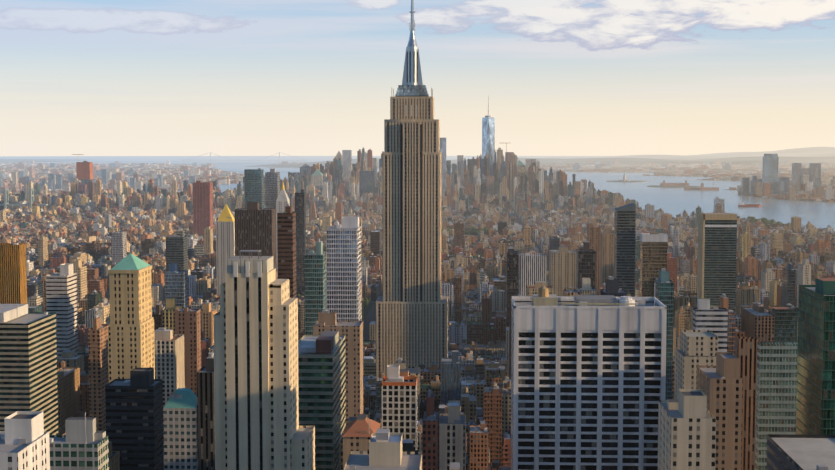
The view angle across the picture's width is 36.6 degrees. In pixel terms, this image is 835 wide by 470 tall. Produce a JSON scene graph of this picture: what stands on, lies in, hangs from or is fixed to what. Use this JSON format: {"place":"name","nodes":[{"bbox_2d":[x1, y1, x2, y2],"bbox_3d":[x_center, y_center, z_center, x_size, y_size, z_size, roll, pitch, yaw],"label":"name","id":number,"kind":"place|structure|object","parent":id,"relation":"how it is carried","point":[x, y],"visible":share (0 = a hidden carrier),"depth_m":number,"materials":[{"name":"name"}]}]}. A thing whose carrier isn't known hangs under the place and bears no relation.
{"place":"outdoors","nodes":[
{"label":"outdoors","id":0,"kind":"place"},
{"bbox_2d":[0,156,834,229],"bbox_3d":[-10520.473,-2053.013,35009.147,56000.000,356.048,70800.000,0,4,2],"label":"water","id":1,"kind":"structure","parent":0,"point":[674,202],"depth_m":7837.92,"materials":[{"name":"blue liquid"}]},
{"bbox_2d":[600,176,761,221],"bbox_3d":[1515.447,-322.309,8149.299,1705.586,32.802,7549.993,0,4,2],"label":"boats","id":2,"kind":"object","parent":1,"relation":"on","point":[741,204],"visible":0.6,"depth_m":5477.87,"materials":[{"name":"brown"}]},
{"bbox_2d":[0,147,834,167],"bbox_3d":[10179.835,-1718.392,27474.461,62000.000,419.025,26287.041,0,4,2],"label":"hills","id":3,"kind":"structure","parent":0,"point":[812,155],"depth_m":19791.92,"materials":[{"name":"grey"}]},
{"bbox_2d":[0,0,834,155],"label":"sky","id":4,"kind":"structure","parent":0,"point":[86,77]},
{"bbox_2d":[311,172,821,358],"bbox_3d":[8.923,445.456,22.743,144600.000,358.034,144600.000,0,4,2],"label":"ground","id":5,"kind":"structure","parent":0,"point":[370,316],"depth_m":2073.57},
{"bbox_2d":[0,188,47,208],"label":"bridge","id":6,"kind":"structure","parent":5,"relation":"on","point":[31,192],"depth_m":4750.66,"materials":[{"name":"grey paint"}]},
{"bbox_2d":[49,213,86,216],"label":"trees","id":7,"kind":"object","parent":5,"relation":"on","point":[70,214],"visible":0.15,"depth_m":4516.82,"materials":[{"name":"green plant"}]},
{"bbox_2d":[90,255,107,262],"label":"trees","id":8,"kind":"object","parent":5,"relation":"on","point":[95,260],"visible":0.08,"depth_m":2746.21,"materials":[{"name":"green plant"}]},
{"bbox_2d":[182,152,308,163],"bbox_3d":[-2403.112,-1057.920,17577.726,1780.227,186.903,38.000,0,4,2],"label":"suspension bridge","id":9,"kind":"structure","parent":5,"relation":"on","point":[254,159],"depth_m":17568.30,"materials":[{"name":"silver metal"}]},
{"bbox_2d":[213,250,314,469],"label":"skyscraper","id":10,"kind":"structure","parent":5,"relation":"on","point":[256,398],"depth_m":572.63,"materials":[{"name":"beige stone"}]},
{"bbox_2d":[297,294,374,318],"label":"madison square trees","id":11,"kind":"object","parent":5,"relation":"on","point":[368,305],"visible":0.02,"depth_m":2040.82,"materials":[{"name":"green plant"}]},
{"bbox_2d":[0,154,834,469],"bbox_3d":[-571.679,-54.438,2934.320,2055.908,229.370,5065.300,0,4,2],"label":"high-rise buildings","id":12,"kind":"structure","parent":5,"relation":"on","point":[752,404],"depth_m":787.42,"materials":[{"name":"beige concrete"}]},
{"bbox_2d":[0,220,834,469],"bbox_3d":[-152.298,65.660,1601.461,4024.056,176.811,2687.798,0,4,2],"label":"high-rise buildings","id":13,"kind":"structure","parent":5,"relation":"on","point":[463,424],"depth_m":1623.75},
{"bbox_2d":[0,147,834,258],"bbox_3d":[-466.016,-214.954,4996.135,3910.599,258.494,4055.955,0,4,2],"label":"city buildings","id":14,"kind":"structure","parent":5,"relation":"on","point":[544,208],"depth_m":4602.67,"materials":[{"name":"concrete"}]},
{"bbox_2d":[0,154,834,201],"bbox_3d":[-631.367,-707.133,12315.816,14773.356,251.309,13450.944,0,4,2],"label":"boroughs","id":15,"kind":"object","parent":5,"relation":"on","point":[770,177],"visible":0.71,"depth_m":9936.43,"materials":[{"name":"grey concrete"}]},
{"bbox_2d":[363,0,473,383],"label":"skyscraper","id":16,"kind":"structure","parent":5,"relation":"on","point":[412,316],"depth_m":1273.00,"materials":[{"name":"stone"}]},
{"bbox_2d":[264,95,586,200],"bbox_3d":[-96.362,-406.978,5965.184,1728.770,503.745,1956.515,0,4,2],"label":"distant skyscrapers","id":17,"kind":"structure","parent":5,"relation":"on","point":[488,136],"depth_m":5749.63,"materials":[{"name":"glass"}]},
{"bbox_2d":[441,227,488,235],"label":"trees","id":18,"kind":"object","parent":5,"relation":"on","point":[474,231],"visible":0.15,"depth_m":3665.70,"materials":[{"name":"green plant"}]},
{"bbox_2d":[451,253,502,258],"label":"trees","id":19,"kind":"object","parent":5,"relation":"on","point":[474,256],"visible":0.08,"depth_m":2777.38,"materials":[{"name":"green plant"}]},
{"bbox_2d":[511,284,666,469],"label":"office building","id":20,"kind":"structure","parent":5,"relation":"on","point":[588,380],"depth_m":623.12,"materials":[{"name":"white concrete"}]},
{"bbox_2d":[742,216,786,227],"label":"park trees","id":21,"kind":"object","parent":5,"relation":"on","point":[765,221],"visible":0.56,"depth_m":4132.18,"materials":[{"name":"green plant"}]},
{"bbox_2d":[606,180,699,187],"bbox_3d":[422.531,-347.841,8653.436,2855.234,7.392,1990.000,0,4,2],"label":"island","id":22,"kind":"structure","parent":0,"point":[657,186],"depth_m":8148.66,"materials":[{"name":"stone"}]},
{"bbox_2d":[660,180,718,189],"bbox_3d":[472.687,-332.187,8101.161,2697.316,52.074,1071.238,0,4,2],"label":"island buildings","id":23,"kind":"structure","parent":22,"relation":"on","point":[702,187],"depth_m":7568.70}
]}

